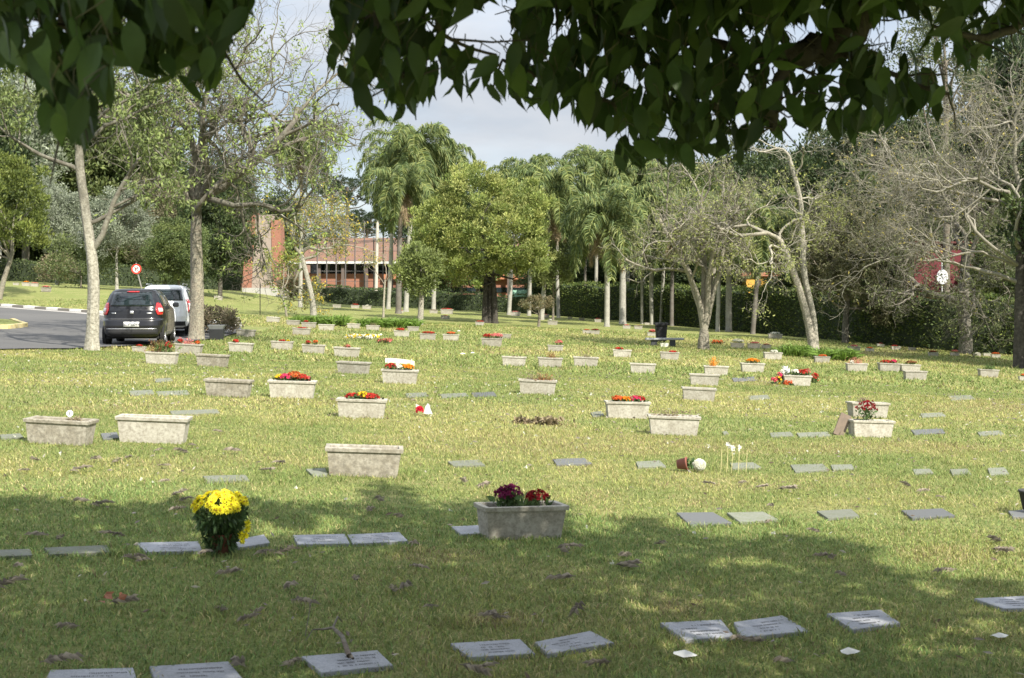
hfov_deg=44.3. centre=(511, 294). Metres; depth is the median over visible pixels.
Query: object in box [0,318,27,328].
island kerb
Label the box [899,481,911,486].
dried frond
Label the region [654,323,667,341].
trash bin
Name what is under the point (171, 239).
green tree
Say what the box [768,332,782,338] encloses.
planter
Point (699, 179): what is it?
green tree
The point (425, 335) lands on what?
planter
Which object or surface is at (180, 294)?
parked car
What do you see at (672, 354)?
planter
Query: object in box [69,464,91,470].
dried frond
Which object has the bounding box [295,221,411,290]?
utility pole
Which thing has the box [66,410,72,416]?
flower
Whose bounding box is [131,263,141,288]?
traffic sign
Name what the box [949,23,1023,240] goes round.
dark tree
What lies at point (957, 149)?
dark tree
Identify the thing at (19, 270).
hedge
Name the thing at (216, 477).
grave plaque
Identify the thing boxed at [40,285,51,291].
planter
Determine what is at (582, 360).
planter
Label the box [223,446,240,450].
dried frond
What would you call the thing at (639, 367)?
planter
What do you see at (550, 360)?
planter
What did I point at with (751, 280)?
yellow house
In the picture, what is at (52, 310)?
kerb
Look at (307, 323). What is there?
planter
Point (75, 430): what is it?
planter
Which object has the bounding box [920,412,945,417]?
grave plaque
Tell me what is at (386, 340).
flower heap
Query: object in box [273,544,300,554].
dried frond
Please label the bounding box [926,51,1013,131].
brownish tree
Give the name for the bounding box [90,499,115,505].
dried frond
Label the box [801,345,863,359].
strap leaf plant
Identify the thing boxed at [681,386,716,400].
planter
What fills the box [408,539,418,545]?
dried frond
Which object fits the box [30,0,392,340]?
lichen tree
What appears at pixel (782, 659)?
dried frond
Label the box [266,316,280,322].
planter
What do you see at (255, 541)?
grave plaque
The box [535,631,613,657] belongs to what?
grave plaque
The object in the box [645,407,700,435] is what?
planter
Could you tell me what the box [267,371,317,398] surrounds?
planter
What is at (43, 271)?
shrub
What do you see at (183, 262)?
dark tree
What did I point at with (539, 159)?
queen palm
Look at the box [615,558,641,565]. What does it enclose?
dried frond
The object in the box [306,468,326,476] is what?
grave plaque
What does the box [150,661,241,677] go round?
grave plaque
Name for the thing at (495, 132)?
sky
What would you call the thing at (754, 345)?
planter
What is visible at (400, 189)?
queen palm
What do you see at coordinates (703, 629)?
grave plaque
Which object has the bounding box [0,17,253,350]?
slim lichen tree
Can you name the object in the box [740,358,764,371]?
planter
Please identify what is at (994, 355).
planter
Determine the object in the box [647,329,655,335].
planter
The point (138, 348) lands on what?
planter
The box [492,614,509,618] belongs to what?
dried frond
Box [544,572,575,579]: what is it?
dried frond
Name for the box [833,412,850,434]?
leaning slab
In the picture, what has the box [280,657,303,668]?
dried frond
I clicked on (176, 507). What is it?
dried frond
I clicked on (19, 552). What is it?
grave plaque
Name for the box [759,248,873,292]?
dark tree
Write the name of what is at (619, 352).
planter
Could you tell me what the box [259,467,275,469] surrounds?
dried frond
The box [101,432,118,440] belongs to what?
grave plaque
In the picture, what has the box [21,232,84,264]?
dark tree
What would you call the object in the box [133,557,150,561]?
dried frond
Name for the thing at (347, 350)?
planter
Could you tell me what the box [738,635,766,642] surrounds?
dried frond
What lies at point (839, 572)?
dried frond
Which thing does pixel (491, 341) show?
planter
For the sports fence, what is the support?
on the lawn at (70, 293)
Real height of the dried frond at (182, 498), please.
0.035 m
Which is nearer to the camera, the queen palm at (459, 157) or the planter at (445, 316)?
the planter at (445, 316)
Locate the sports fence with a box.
[317,221,392,290]
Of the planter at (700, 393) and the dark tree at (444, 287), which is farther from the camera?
the dark tree at (444, 287)
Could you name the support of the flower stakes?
on the lawn at (70, 293)
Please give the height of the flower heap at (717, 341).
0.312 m
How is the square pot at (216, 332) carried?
on the lawn at (70, 293)
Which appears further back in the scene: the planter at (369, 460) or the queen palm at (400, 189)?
the queen palm at (400, 189)
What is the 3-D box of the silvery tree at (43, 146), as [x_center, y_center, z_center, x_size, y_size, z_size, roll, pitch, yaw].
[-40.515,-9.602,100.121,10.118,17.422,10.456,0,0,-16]
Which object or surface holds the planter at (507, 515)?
on the lawn at (70, 293)
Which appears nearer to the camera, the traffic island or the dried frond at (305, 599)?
the dried frond at (305, 599)
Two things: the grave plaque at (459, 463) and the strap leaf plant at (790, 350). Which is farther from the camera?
the strap leaf plant at (790, 350)
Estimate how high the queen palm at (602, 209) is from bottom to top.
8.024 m
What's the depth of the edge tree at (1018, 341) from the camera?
44.45 m
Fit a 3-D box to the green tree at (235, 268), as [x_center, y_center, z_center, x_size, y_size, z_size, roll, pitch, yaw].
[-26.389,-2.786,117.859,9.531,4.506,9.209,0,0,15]
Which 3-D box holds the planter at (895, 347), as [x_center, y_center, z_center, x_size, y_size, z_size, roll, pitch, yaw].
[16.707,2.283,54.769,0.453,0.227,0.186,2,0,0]
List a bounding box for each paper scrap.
[673,650,696,656]
[840,647,859,653]
[993,632,1007,637]
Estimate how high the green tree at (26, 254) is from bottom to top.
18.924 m
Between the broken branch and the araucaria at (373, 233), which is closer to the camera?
the broken branch
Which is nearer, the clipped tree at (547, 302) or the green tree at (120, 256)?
the clipped tree at (547, 302)
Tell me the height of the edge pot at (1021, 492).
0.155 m
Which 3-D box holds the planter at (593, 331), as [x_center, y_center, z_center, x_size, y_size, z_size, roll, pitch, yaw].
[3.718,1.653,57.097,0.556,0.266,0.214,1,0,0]
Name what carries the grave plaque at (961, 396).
on the lawn at (70, 293)
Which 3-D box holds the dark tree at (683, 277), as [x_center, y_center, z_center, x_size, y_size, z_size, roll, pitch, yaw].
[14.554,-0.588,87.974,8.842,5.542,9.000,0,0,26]
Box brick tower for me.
[242,213,286,297]
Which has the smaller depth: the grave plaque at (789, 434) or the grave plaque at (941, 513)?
the grave plaque at (941, 513)
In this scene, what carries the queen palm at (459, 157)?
on the lawn at (70, 293)
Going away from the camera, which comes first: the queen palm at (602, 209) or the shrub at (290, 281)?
the queen palm at (602, 209)
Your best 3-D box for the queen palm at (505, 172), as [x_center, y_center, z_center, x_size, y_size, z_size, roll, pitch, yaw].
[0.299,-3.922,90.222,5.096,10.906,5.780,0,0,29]
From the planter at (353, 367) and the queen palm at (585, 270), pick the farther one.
the queen palm at (585, 270)
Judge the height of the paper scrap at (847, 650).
0.025 m
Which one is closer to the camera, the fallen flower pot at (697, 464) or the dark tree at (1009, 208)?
the fallen flower pot at (697, 464)
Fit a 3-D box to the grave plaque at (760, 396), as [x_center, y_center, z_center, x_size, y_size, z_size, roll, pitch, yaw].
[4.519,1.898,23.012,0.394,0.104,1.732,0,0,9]
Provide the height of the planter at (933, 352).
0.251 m
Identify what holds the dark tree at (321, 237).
on the lawn at (70, 293)
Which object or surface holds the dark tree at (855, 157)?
on the lawn at (70, 293)
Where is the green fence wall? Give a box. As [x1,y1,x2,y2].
[512,290,532,296]
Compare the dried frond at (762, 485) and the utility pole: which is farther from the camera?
the utility pole
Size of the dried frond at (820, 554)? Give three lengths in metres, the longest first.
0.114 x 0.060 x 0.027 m
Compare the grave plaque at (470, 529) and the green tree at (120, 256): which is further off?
the green tree at (120, 256)
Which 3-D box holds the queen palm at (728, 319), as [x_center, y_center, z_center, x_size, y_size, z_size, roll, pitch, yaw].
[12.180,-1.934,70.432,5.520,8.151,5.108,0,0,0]
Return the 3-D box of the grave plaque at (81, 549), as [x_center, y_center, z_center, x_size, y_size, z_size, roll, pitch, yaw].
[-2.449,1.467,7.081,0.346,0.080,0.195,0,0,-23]
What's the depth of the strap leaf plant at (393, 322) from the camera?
54.13 m
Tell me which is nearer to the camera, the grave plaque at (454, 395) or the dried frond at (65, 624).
the dried frond at (65, 624)
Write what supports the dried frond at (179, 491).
on the lawn at (70, 293)
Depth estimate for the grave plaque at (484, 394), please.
20.07 m
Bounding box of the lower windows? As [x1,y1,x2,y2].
[337,287,527,292]
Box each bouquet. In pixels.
[415,403,431,413]
[767,376,783,383]
[773,372,782,383]
[780,366,789,374]
[783,380,793,385]
[811,373,818,382]
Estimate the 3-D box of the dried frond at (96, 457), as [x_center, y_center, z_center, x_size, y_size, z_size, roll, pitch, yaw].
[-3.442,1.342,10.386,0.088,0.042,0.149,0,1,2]
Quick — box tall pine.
[882,6,997,293]
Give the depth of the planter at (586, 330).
57.30 m
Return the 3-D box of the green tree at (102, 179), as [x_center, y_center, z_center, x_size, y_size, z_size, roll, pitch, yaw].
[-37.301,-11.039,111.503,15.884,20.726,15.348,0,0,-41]
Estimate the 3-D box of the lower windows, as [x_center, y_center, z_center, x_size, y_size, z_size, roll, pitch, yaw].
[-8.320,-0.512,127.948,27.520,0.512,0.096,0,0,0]
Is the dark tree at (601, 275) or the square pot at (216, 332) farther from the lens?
the dark tree at (601, 275)
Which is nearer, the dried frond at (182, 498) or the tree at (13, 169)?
the dried frond at (182, 498)
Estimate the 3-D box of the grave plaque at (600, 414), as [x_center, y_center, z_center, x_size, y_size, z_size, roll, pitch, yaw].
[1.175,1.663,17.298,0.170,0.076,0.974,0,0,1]
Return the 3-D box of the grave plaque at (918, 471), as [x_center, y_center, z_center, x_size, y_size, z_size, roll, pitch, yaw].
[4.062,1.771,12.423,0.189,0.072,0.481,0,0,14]
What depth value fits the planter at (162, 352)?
25.13 m
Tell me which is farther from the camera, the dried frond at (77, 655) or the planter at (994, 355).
the planter at (994, 355)
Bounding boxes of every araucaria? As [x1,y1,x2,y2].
[306,177,358,227]
[318,174,372,237]
[338,214,375,237]
[344,208,387,237]
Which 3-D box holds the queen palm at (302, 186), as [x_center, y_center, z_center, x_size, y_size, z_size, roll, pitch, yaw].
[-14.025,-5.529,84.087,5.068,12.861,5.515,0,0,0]
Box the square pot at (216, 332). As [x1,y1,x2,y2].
[207,325,225,339]
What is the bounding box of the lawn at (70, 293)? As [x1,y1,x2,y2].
[0,281,1023,677]
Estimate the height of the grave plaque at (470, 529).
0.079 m
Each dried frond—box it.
[0,574,28,587]
[13,562,23,566]
[24,530,48,535]
[40,651,84,663]
[55,622,79,629]
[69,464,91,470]
[73,497,90,501]
[90,455,101,459]
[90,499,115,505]
[99,530,126,536]
[109,594,140,603]
[123,552,146,558]
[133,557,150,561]
[168,505,186,510]
[172,447,187,452]
[172,488,187,494]
[178,496,193,501]
[198,549,212,553]
[214,605,227,610]
[216,566,240,574]
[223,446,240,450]
[230,655,244,666]
[237,611,261,621]
[253,549,273,554]
[254,606,263,611]
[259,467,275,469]
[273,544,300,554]
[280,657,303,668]
[282,580,298,588]
[291,596,319,606]
[351,574,359,580]
[366,505,375,510]
[373,495,384,500]
[388,584,397,591]
[399,580,412,588]
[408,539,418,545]
[409,562,429,568]
[422,603,438,608]
[460,662,492,675]
[477,480,490,487]
[478,612,498,615]
[478,661,499,667]
[485,609,495,615]
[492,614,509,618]
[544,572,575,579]
[556,544,569,553]
[564,542,583,547]
[568,601,585,616]
[582,658,611,666]
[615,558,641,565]
[618,551,631,556]
[621,563,638,567]
[653,539,667,544]
[730,634,741,639]
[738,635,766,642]
[756,483,769,487]
[773,655,794,662]
[777,484,797,489]
[806,527,819,532]
[813,552,828,555]
[827,553,837,558]
[834,570,846,575]
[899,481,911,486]
[915,488,929,492]
[932,567,954,572]
[986,535,1002,541]
[991,546,1014,551]
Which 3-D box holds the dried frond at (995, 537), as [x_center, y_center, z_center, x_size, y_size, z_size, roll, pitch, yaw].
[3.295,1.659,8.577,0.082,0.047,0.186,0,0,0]
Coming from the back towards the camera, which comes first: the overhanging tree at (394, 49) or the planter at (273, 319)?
the planter at (273, 319)
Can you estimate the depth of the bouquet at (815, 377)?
28.47 m
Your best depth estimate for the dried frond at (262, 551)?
7.13 m
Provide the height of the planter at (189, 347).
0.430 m
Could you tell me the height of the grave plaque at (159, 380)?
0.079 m
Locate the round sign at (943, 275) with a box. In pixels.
[937,259,947,290]
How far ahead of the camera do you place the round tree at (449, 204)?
65.00 m
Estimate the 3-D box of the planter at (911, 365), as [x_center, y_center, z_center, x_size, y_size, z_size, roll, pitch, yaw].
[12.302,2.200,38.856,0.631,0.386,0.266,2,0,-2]
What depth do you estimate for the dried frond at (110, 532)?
7.45 m
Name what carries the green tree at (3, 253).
on the lawn at (70, 293)
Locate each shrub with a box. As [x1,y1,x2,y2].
[32,232,122,287]
[34,252,76,284]
[204,304,245,332]
[277,273,305,299]
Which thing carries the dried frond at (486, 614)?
on the lawn at (70, 293)
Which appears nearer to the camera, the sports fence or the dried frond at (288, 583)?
the dried frond at (288, 583)
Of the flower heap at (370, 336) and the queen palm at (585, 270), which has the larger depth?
the queen palm at (585, 270)
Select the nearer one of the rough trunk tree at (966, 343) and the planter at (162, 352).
the planter at (162, 352)
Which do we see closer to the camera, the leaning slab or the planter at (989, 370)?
the leaning slab
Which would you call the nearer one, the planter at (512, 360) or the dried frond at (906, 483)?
the dried frond at (906, 483)
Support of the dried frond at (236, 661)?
on the lawn at (70, 293)
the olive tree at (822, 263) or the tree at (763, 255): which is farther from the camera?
the tree at (763, 255)
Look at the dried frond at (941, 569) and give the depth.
7.45 m
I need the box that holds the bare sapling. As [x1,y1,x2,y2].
[359,242,401,317]
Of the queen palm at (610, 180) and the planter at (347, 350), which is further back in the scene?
the queen palm at (610, 180)
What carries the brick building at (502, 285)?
on the lawn at (70, 293)
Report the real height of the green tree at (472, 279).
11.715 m
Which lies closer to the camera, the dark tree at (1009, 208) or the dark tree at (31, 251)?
the dark tree at (1009, 208)
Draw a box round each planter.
[21,281,30,285]
[23,415,98,445]
[30,282,38,286]
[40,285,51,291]
[115,414,192,443]
[131,344,145,351]
[143,339,181,364]
[174,337,203,353]
[195,353,230,366]
[203,378,253,397]
[228,339,254,352]
[236,329,255,336]
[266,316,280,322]
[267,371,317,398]
[270,339,293,349]
[286,320,300,325]
[292,327,311,334]
[301,320,316,327]
[301,340,325,353]
[318,324,334,330]
[325,443,403,477]
[332,304,340,307]
[333,344,360,356]
[336,361,371,374]
[336,391,387,418]
[347,323,359,327]
[351,304,360,307]
[362,305,370,308]
[366,323,379,330]
[381,362,418,383]
[394,328,409,336]
[407,326,418,330]
[419,331,436,339]
[440,308,453,313]
[440,315,449,318]
[442,331,459,340]
[473,483,569,539]
[475,320,484,325]
[481,333,505,346]
[500,334,511,338]
[502,355,526,365]
[510,311,520,315]
[518,373,558,394]
[537,352,562,367]
[547,340,563,350]
[548,319,557,324]
[573,354,598,366]
[583,329,590,333]
[590,329,599,333]
[604,395,650,418]
[612,347,631,356]
[622,324,630,328]
[629,363,655,373]
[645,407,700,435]
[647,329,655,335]
[659,350,679,359]
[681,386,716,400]
[689,373,719,385]
[703,356,728,374]
[729,339,744,347]
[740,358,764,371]
[747,341,760,348]
[761,343,771,348]
[762,350,782,359]
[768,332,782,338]
[782,369,812,385]
[813,354,830,362]
[845,357,867,370]
[845,397,890,417]
[847,345,859,350]
[848,400,895,437]
[865,347,873,351]
[877,359,900,371]
[891,345,900,349]
[900,360,920,371]
[902,370,927,379]
[928,350,937,355]
[949,350,959,355]
[977,365,999,376]
[990,352,1000,357]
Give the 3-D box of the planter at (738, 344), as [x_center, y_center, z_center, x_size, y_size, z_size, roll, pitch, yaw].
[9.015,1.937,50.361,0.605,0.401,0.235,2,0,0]
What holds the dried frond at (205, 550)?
on the lawn at (70, 293)
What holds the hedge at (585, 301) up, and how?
on the lawn at (70, 293)
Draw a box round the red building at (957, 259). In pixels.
[873,241,978,298]
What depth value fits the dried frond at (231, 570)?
6.63 m
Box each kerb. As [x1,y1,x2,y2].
[0,304,241,325]
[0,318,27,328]
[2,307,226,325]
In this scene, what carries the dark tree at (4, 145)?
on the lawn at (70, 293)
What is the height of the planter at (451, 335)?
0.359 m
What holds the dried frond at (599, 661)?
on the lawn at (70, 293)
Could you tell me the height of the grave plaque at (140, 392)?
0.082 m
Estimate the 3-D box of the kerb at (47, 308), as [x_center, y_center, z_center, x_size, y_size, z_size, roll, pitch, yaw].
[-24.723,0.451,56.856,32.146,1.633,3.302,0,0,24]
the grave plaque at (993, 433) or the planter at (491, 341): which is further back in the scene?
the planter at (491, 341)
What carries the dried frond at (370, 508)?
on the lawn at (70, 293)
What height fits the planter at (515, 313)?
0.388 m
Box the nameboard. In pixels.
[385,358,414,368]
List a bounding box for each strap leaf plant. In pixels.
[285,313,354,324]
[351,315,428,327]
[768,341,814,356]
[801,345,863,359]
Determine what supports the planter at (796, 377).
on the lawn at (70, 293)
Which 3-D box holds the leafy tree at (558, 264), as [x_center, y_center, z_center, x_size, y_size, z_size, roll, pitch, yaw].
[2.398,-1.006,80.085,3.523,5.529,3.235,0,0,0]
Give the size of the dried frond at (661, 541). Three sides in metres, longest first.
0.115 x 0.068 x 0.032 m
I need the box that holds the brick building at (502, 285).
[289,238,539,297]
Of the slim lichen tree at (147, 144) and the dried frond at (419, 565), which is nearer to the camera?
the dried frond at (419, 565)
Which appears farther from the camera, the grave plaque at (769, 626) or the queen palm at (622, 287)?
the queen palm at (622, 287)
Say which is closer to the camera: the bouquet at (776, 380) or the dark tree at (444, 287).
the bouquet at (776, 380)
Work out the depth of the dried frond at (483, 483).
10.08 m
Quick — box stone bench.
[645,338,683,346]
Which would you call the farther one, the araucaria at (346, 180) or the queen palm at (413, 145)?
the araucaria at (346, 180)
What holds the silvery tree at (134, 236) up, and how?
on the lawn at (70, 293)
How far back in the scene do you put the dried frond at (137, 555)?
6.88 m
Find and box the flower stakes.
[720,442,746,473]
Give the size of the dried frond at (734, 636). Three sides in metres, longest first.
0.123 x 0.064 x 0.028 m
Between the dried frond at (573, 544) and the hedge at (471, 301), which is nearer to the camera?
the dried frond at (573, 544)
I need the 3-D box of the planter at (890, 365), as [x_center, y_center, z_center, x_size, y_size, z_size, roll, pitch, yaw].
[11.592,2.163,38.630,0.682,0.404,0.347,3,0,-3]
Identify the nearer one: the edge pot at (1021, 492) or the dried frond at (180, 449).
the edge pot at (1021, 492)
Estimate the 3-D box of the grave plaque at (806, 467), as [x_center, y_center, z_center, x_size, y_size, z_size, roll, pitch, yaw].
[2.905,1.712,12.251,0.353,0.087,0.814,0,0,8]
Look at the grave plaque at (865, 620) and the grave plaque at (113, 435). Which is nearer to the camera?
the grave plaque at (865, 620)
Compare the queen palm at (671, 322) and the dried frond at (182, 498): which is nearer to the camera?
the dried frond at (182, 498)
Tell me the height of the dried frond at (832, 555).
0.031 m
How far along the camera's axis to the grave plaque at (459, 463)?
11.36 m
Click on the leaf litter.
(528, 464)
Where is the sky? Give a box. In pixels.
[0,0,1022,243]
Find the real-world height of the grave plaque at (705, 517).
0.079 m
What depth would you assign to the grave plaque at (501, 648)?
5.46 m
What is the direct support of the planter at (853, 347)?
on the lawn at (70, 293)
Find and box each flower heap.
[343,334,390,338]
[375,337,404,343]
[495,414,574,425]
[712,340,725,343]
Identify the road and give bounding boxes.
[0,306,241,348]
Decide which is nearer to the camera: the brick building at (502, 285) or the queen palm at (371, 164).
the queen palm at (371, 164)
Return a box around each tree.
[0,0,1023,183]
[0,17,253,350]
[0,67,109,262]
[0,72,69,261]
[0,92,47,227]
[0,148,54,299]
[2,234,21,259]
[2,234,59,263]
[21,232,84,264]
[23,174,88,284]
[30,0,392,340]
[33,67,181,266]
[59,239,144,267]
[69,180,157,289]
[100,116,191,228]
[105,245,142,266]
[109,169,189,284]
[136,238,239,271]
[139,215,211,285]
[172,144,263,296]
[175,168,228,227]
[216,259,242,278]
[245,182,391,315]
[249,242,303,316]
[250,192,269,214]
[260,187,311,276]
[306,231,340,244]
[384,190,485,293]
[387,240,447,324]
[406,159,559,323]
[447,189,518,294]
[513,252,603,296]
[517,293,555,326]
[527,237,576,319]
[528,233,594,258]
[549,251,645,288]
[596,135,773,349]
[626,261,679,287]
[637,158,855,349]
[642,153,707,274]
[655,159,764,286]
[666,260,773,291]
[680,130,787,262]
[728,118,852,348]
[735,144,789,182]
[755,127,885,265]
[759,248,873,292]
[781,186,925,342]
[783,186,852,283]
[798,35,1023,368]
[809,98,976,288]
[840,102,1023,357]
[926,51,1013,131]
[929,118,1019,240]
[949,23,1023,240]
[955,210,1015,304]
[986,141,1023,260]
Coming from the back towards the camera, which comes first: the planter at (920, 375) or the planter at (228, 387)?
the planter at (920, 375)
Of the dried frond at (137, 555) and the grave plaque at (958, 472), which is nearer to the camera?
the dried frond at (137, 555)
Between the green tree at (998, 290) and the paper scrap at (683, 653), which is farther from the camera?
the green tree at (998, 290)
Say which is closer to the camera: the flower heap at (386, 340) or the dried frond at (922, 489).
the dried frond at (922, 489)
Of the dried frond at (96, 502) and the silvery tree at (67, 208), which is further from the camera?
the silvery tree at (67, 208)
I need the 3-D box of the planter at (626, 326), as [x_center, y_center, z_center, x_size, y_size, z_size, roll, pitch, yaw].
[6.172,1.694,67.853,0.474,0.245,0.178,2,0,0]
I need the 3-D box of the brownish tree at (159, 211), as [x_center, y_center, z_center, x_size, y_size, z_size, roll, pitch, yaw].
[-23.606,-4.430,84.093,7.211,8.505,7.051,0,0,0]
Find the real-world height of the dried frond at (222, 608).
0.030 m
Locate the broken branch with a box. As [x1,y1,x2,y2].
[305,586,353,659]
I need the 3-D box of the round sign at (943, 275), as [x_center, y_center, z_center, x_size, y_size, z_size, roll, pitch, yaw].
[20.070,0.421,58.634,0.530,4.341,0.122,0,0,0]
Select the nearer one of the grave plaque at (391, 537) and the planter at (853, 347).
the grave plaque at (391, 537)
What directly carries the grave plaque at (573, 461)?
on the lawn at (70, 293)
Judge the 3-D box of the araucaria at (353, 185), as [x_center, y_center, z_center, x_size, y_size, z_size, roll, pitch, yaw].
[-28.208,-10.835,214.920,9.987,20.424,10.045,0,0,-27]
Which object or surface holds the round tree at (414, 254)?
on the lawn at (70, 293)
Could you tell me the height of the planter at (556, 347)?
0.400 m
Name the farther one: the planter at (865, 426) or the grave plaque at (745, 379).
the grave plaque at (745, 379)
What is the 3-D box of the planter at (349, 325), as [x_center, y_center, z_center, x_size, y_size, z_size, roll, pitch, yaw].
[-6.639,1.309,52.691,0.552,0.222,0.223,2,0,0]
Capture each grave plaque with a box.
[0,433,22,439]
[0,549,32,559]
[44,545,109,557]
[47,668,135,677]
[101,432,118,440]
[129,390,153,395]
[137,541,201,554]
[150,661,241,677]
[155,378,171,382]
[156,390,189,395]
[170,409,219,415]
[203,475,248,483]
[236,534,269,550]
[293,534,349,547]
[302,650,392,676]
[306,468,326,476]
[347,532,407,546]
[405,392,427,397]
[440,393,467,398]
[448,460,484,467]
[450,639,534,660]
[451,525,480,536]
[472,392,496,396]
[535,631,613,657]
[553,458,590,465]
[591,411,603,417]
[636,460,665,468]
[660,620,734,643]
[677,512,731,528]
[727,512,776,524]
[730,462,760,469]
[732,377,757,381]
[734,615,807,640]
[748,395,769,400]
[770,432,793,437]
[790,464,827,472]
[797,432,830,437]
[817,509,858,520]
[827,610,899,632]
[831,464,853,470]
[901,508,954,520]
[912,429,944,434]
[912,469,933,474]
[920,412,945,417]
[949,395,973,400]
[950,469,970,475]
[974,596,1023,611]
[978,430,1002,435]
[988,467,1008,475]
[1008,510,1023,519]
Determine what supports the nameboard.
in the planter at (408, 373)
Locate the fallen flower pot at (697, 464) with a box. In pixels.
[676,457,705,472]
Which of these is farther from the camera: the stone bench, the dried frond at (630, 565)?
the stone bench
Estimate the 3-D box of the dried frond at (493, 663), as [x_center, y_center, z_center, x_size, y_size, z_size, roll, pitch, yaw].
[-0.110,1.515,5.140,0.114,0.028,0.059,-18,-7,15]
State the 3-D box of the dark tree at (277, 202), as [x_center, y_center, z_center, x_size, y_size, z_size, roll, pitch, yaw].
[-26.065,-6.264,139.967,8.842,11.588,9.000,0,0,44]
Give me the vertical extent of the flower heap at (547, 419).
0.166 m
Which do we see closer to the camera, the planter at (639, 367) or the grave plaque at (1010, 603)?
the grave plaque at (1010, 603)
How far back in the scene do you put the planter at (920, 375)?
34.62 m
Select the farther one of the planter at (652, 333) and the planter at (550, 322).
the planter at (550, 322)
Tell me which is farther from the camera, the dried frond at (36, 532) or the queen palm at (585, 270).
the queen palm at (585, 270)
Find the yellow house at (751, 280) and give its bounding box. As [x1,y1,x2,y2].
[738,272,784,292]
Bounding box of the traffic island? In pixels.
[0,319,18,324]
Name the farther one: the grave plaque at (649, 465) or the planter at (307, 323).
the planter at (307, 323)
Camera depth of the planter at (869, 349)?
52.23 m
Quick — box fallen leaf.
[101,592,126,602]
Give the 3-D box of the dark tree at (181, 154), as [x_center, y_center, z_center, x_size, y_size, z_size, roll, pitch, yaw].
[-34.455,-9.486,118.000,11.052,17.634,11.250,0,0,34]
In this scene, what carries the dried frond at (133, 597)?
on the lawn at (70, 293)
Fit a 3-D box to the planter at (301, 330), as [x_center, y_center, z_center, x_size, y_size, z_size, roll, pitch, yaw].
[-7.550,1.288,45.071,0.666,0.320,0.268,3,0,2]
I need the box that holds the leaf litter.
[0,348,1023,677]
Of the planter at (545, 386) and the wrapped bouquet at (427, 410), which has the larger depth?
the planter at (545, 386)
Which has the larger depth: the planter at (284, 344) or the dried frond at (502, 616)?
the planter at (284, 344)
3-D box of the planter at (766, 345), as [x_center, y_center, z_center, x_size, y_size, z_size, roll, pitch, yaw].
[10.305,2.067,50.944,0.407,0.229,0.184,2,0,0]
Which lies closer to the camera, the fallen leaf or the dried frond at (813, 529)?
the fallen leaf
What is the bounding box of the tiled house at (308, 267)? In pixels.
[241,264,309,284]
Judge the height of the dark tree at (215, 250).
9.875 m
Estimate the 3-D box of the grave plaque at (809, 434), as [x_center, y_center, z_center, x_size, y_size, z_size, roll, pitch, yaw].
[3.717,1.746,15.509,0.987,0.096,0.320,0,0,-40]
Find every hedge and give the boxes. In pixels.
[0,258,241,290]
[290,280,548,313]
[547,279,1014,354]
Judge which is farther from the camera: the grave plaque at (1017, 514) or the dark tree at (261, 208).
the dark tree at (261, 208)
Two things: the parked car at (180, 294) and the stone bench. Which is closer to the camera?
the parked car at (180, 294)
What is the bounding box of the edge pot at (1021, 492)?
[1018,488,1023,509]
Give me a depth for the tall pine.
59.83 m
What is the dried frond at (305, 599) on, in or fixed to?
on the lawn at (70, 293)
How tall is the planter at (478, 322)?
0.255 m
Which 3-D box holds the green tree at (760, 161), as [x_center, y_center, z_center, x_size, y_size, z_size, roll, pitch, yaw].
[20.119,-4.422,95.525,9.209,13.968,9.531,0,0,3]
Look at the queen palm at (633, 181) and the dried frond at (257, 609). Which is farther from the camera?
the queen palm at (633, 181)
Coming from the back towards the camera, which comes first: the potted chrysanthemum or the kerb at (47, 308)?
the kerb at (47, 308)
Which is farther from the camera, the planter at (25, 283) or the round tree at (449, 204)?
the planter at (25, 283)
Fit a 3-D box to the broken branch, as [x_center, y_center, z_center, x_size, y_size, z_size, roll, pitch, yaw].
[-0.814,1.417,5.469,0.178,0.159,0.691,0,0,-14]
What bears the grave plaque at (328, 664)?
on the lawn at (70, 293)
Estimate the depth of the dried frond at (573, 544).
7.68 m
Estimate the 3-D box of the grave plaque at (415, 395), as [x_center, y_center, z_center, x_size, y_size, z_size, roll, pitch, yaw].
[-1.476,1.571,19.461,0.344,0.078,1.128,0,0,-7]
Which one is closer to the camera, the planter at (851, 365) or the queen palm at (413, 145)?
the planter at (851, 365)
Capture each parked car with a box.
[102,289,178,343]
[144,283,189,334]
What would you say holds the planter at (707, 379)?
on the lawn at (70, 293)
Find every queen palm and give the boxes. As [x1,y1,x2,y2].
[266,119,341,306]
[355,137,393,308]
[357,116,457,311]
[363,161,441,313]
[387,130,476,309]
[479,164,529,314]
[497,153,575,315]
[508,155,602,319]
[541,216,581,317]
[559,143,637,285]
[559,182,659,326]
[561,182,601,285]
[577,181,673,323]
[596,177,683,323]
[626,158,662,285]
[628,194,684,324]
[632,183,709,325]
[640,160,691,192]
[644,194,689,322]
[678,190,761,331]
[682,191,752,331]
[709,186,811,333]
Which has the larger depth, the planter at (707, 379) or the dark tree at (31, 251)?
the dark tree at (31, 251)
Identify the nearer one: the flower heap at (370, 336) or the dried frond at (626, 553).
the dried frond at (626, 553)
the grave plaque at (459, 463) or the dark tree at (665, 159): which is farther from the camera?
the dark tree at (665, 159)
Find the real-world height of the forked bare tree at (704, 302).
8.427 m
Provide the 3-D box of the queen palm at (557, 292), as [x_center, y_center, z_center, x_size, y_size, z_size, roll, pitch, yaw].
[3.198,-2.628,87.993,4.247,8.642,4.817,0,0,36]
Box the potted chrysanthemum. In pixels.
[190,489,250,556]
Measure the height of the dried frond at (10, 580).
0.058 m

